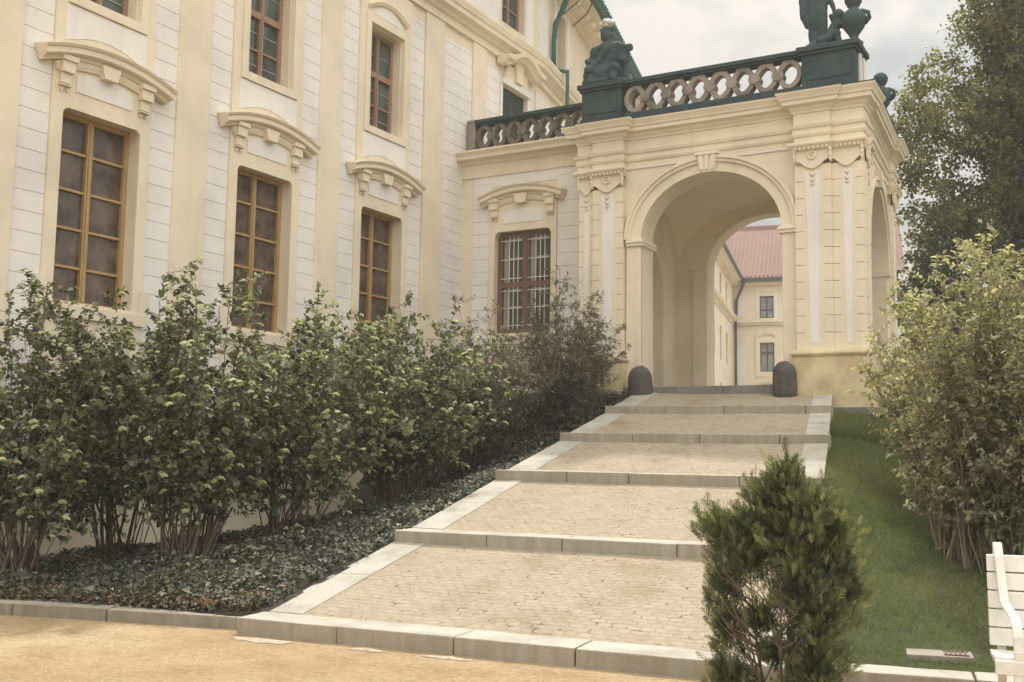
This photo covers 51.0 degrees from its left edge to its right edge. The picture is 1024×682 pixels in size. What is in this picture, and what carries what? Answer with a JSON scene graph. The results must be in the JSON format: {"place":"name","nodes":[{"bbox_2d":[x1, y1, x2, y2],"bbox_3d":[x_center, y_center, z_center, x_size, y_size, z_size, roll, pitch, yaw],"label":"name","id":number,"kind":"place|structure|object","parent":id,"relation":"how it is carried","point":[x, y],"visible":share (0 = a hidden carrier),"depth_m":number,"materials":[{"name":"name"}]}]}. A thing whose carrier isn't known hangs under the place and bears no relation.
{"place":"outdoors","nodes":[
{"label":"outdoors","id":0,"kind":"place"},
{"bbox_2d":[2,398,625,616],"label":"bed ground","id":1,"kind":"structure","parent":0,"point":[365,496],"depth_m":11.80,"materials":[{"name":"soil"}]},
{"bbox_2d":[0,268,142,578],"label":"flowering shrub","id":2,"kind":"object","parent":1,"relation":"on","point":[66,453],"visible":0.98,"depth_m":11.87,"materials":[{"name":"green plant"}]},
{"bbox_2d":[25,304,223,554],"bbox_3d":[-5.028,1.192,13.786,2.718,3.398,1.923,-1,-6,16],"label":"flowering shrub","id":3,"kind":"object","parent":1,"relation":"on","point":[110,524],"visible":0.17,"depth_m":13.77,"materials":[{"name":"green plant"}]},
{"bbox_2d":[0,575,292,612],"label":"leaf litter","id":4,"kind":"object","parent":1,"relation":"on","point":[205,602],"visible":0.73,"depth_m":10.10,"materials":[{"name":"brown plant"}]},
{"bbox_2d":[60,256,318,564],"bbox_3d":[-3.714,0.840,12.388,2.635,3.571,2.723,5,-7,-32],"label":"flowering shrub","id":5,"kind":"object","parent":1,"relation":"on","point":[183,419],"visible":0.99,"depth_m":12.04,"materials":[{"name":"green plant"}]},
{"bbox_2d":[0,388,630,611],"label":"ivy carpet","id":6,"kind":"object","parent":1,"relation":"on","point":[101,564],"visible":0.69,"depth_m":11.95,"materials":[{"name":"green plant"}]},
{"bbox_2d":[224,281,414,535],"bbox_3d":[-2.437,0.916,13.468,2.348,3.489,2.616,6,-8,-40],"label":"flowering shrub","id":7,"kind":"object","parent":1,"relation":"on","point":[308,447],"visible":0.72,"depth_m":13.26,"materials":[{"name":"green plant"}]},
{"bbox_2d":[309,316,471,495],"bbox_3d":[-1.991,1.026,17.831,2.810,3.085,2.870,2,-6,-9],"label":"flowering shrub","id":8,"kind":"object","parent":1,"relation":"on","point":[373,488],"visible":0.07,"depth_m":17.81,"materials":[{"name":"green plant"}]},
{"bbox_2d":[314,290,516,501],"bbox_3d":[-1.594,0.804,15.411,3.000,3.236,2.872,-3,-7,30],"label":"flowering shrub","id":9,"kind":"object","parent":1,"relation":"on","point":[423,444],"visible":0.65,"depth_m":15.13,"materials":[{"name":"green plant"}]},
{"bbox_2d":[422,294,562,475],"bbox_3d":[-0.476,0.776,18.609,2.845,3.158,2.657,5,-7,-35],"label":"olive shrub","id":10,"kind":"object","parent":1,"relation":"on","point":[493,436],"visible":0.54,"depth_m":18.32,"materials":[{"name":"green plant"}]},
{"bbox_2d":[508,265,631,427],"bbox_3d":[0.989,0.183,19.418,2.288,3.187,2.548,2,-6,-14],"label":"olive shrub","id":11,"kind":"object","parent":1,"relation":"on","point":[572,395],"visible":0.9,"depth_m":19.15,"materials":[{"name":"green plant"}]},
{"bbox_2d":[627,366,652,396],"bbox_3d":[2.433,0.824,20.361,0.482,0.712,0.481,-3,-7,30],"label":"guard stone","id":12,"kind":"object","parent":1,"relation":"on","point":[639,380],"visible":0.89,"depth_m":20.18,"materials":[{"name":"stone"}]},
{"bbox_2d":[0,615,727,681],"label":"gravel ground","id":13,"kind":"structure","parent":0,"point":[23,667],"depth_m":8.10,"materials":[{"name":"beige gravel"}]},
{"bbox_2d":[0,597,237,628],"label":"garden kerb","id":14,"kind":"structure","parent":13,"relation":"on","point":[38,607],"depth_m":9.87,"materials":[{"name":"stone"}]},
{"bbox_2d":[233,637,290,643],"bbox_3d":[-2.103,2.493,8.967,0.647,0.018,0.189,-3,-7,30],"label":"mortar smear","id":15,"kind":"object","parent":13,"relation":"on","point":[261,640],"visible":1,"depth_m":8.91},
{"bbox_2d":[350,648,385,651],"bbox_3d":[-1.159,2.469,8.601,0.363,0.018,0.098,-2,-6,25],"label":"mortar smear","id":16,"kind":"object","parent":13,"relation":"on","point":[370,649],"visible":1,"depth_m":8.57},
{"bbox_2d":[0,0,742,559],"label":"palace wing","id":17,"kind":"structure","parent":13,"relation":"on","point":[298,150],"depth_m":18.65,"materials":[{"name":"beige paint"}]},
{"bbox_2d":[52,111,129,309],"bbox_3d":[-6.228,-1.861,15.644,0.111,2.788,1.400,-3,-7,30],"label":"window","id":18,"kind":"structure","parent":17,"relation":"in","point":[91,209],"depth_m":15.73,"materials":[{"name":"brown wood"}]},
{"bbox_2d":[90,0,128,16],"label":"window","id":19,"kind":"structure","parent":17,"relation":"in","point":[119,6],"depth_m":16.30,"materials":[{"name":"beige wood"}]},
{"bbox_2d":[231,169,281,332],"bbox_3d":[-4.534,-1.531,18.597,0.111,2.788,1.400,-3,-7,30],"label":"window","id":20,"kind":"structure","parent":17,"relation":"in","point":[259,198],"depth_m":18.82,"materials":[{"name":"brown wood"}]},
{"bbox_2d":[249,0,282,84],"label":"window","id":21,"kind":"structure","parent":17,"relation":"in","point":[266,15],"depth_m":19.16,"materials":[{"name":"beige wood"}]},
{"bbox_2d":[358,209,392,344],"bbox_3d":[-2.865,-1.205,21.506,0.111,2.788,1.400,-3,-7,30],"label":"window","id":22,"kind":"structure","parent":17,"relation":"in","point":[376,230],"depth_m":21.72,"materials":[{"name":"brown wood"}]},
{"bbox_2d":[370,32,392,133],"bbox_3d":[-2.788,-5.259,21.915,0.111,2.058,1.060,-3,-7,30],"label":"window","id":23,"kind":"structure","parent":17,"relation":"in","point":[382,49],"depth_m":22.12,"materials":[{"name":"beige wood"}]},
{"bbox_2d":[502,0,518,31],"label":"window","id":24,"kind":"structure","parent":17,"relation":"in","point":[510,8],"depth_m":27.03,"materials":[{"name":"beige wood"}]},
{"bbox_2d":[424,655,475,660],"bbox_3d":[-0.483,2.448,8.309,0.510,0.018,0.089,-2,-6,24],"label":"mortar smear","id":25,"kind":"object","parent":13,"relation":"on","point":[449,657],"visible":1,"depth_m":8.29},
{"bbox_2d":[237,393,833,681],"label":"ramped staircase","id":26,"kind":"structure","parent":13,"relation":"on","point":[580,546],"depth_m":10.85,"materials":[{"name":"stone"}]},
{"bbox_2d":[772,361,797,396],"bbox_3d":[4.829,0.715,18.992,0.442,0.725,0.441,-3,-7,30],"label":"guard stone","id":27,"kind":"object","parent":26,"relation":"on","point":[784,381],"visible":0.97,"depth_m":18.83,"materials":[{"name":"stone"}]},
{"bbox_2d":[684,436,881,681],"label":"thuja bush","id":28,"kind":"object","parent":13,"relation":"on","point":[788,499],"visible":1,"depth_m":6.61,"materials":[{"name":"green plant"}]},
{"bbox_2d":[831,662,1013,681],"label":"garden kerb","id":29,"kind":"structure","parent":13,"relation":"on","point":[876,673],"depth_m":7.36,"materials":[{"name":"stone"}]},
{"bbox_2d":[986,542,1023,681],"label":"garden bench","id":30,"kind":"object","parent":13,"relation":"on","point":[1003,601],"visible":1,"depth_m":6.76,"materials":[{"name":"white paint"}]},
{"bbox_2d":[604,0,1023,421],"label":"sky","id":31,"kind":"structure","parent":0,"point":[665,36],"materials":[{"name":"grey"}]},
{"bbox_2d":[795,405,1023,680],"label":"lawn ground","id":32,"kind":"structure","parent":0,"point":[913,646],"depth_m":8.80,"materials":[{"name":"green plant"}]},
{"bbox_2d":[560,37,939,421],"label":"arched portico","id":33,"kind":"structure","parent":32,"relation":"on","point":[675,196],"depth_m":20.70,"materials":[{"name":"beige paint"}]},
{"bbox_2d":[582,19,632,84],"bbox_3d":[1.979,-5.917,22.167,1.136,1.530,0.762,-3,-7,30],"label":"stone statue","id":34,"kind":"object","parent":33,"relation":"on","point":[608,59],"visible":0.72,"depth_m":21.96,"materials":[{"name":"green stone"}]},
{"bbox_2d":[799,0,843,45],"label":"stone statue","id":35,"kind":"object","parent":33,"relation":"on","point":[814,16],"visible":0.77,"depth_m":19.91,"materials":[{"name":"green stone"}]},
{"bbox_2d":[840,0,871,43],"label":"stone urn","id":36,"kind":"object","parent":33,"relation":"on","point":[855,19],"visible":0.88,"depth_m":19.58,"materials":[{"name":"green stone"}]},
{"bbox_2d":[873,72,895,107],"bbox_3d":[7.798,-5.173,22.688,0.497,1.027,0.449,2,-6,-12],"label":"stone urn","id":37,"kind":"object","parent":33,"relation":"on","point":[881,78],"visible":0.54,"depth_m":22.57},
{"bbox_2d":[845,287,1021,503],"bbox_3d":[5.280,0.671,12.919,2.093,2.816,1.929,5,-7,-37],"label":"green shrub","id":38,"kind":"object","parent":32,"relation":"on","point":[895,408],"visible":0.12,"depth_m":12.98,"materials":[{"name":"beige plant"}]},
{"bbox_2d":[850,221,1023,573],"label":"green shrub","id":39,"kind":"object","parent":32,"relation":"on","point":[956,488],"visible":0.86,"depth_m":10.65,"materials":[{"name":"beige plant"}]},
{"bbox_2d":[906,648,974,663],"bbox_3d":[3.155,2.373,7.916,0.476,0.159,0.257,-1,-6,15],"label":"drain cover","id":40,"kind":"object","parent":32,"relation":"on","point":[948,655],"visible":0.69,"depth_m":7.83,"materials":[{"name":"stone"}]},
{"bbox_2d":[890,0,1023,360],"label":"broadleaf tree","id":41,"kind":"object","parent":32,"relation":"on","point":[993,118],"visible":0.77,"depth_m":27.84,"materials":[{"name":"green plant"}]},
{"bbox_2d":[896,183,1023,401],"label":"dark shrub","id":42,"kind":"object","parent":32,"relation":"on","point":[923,272],"visible":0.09,"depth_m":25.47,"materials":[{"name":"green plant"}]},
{"bbox_2d":[930,246,1023,540],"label":"green shrub","id":43,"kind":"object","parent":32,"relation":"on","point":[1002,444],"visible":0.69,"depth_m":10.25,"materials":[{"name":"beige plant"}]},
{"label":"courtyard paving","id":44,"kind":"structure","parent":0,"visible":0},
{"bbox_2d":[455,103,654,395],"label":"connecting wing","id":45,"kind":"structure","parent":44,"relation":"on","point":[521,211],"depth_m":23.49,"materials":[{"name":"beige paint"}]},
{"bbox_2d":[497,229,550,333],"bbox_3d":[0.309,-1.281,23.390,1.420,2.278,0.126,-3,-7,30],"label":"window","id":46,"kind":"structure","parent":45,"relation":"in","point":[523,256],"depth_m":23.43,"materials":[{"name":"brown wood"}]},
{"bbox_2d":[725,219,904,384],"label":"courtyard building","id":47,"kind":"structure","parent":44,"relation":"on","point":[756,252],"depth_m":78.61,"materials":[{"name":"beige paint"}]},
{"bbox_2d":[760,296,773,317],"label":"window","id":48,"kind":"structure","parent":47,"relation":"in","point":[766,302],"depth_m":78.61,"materials":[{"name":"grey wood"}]},
{"bbox_2d":[760,343,773,371],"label":"window","id":49,"kind":"structure","parent":47,"relation":"in","point":[766,349],"depth_m":78.24,"materials":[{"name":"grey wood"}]}
]}

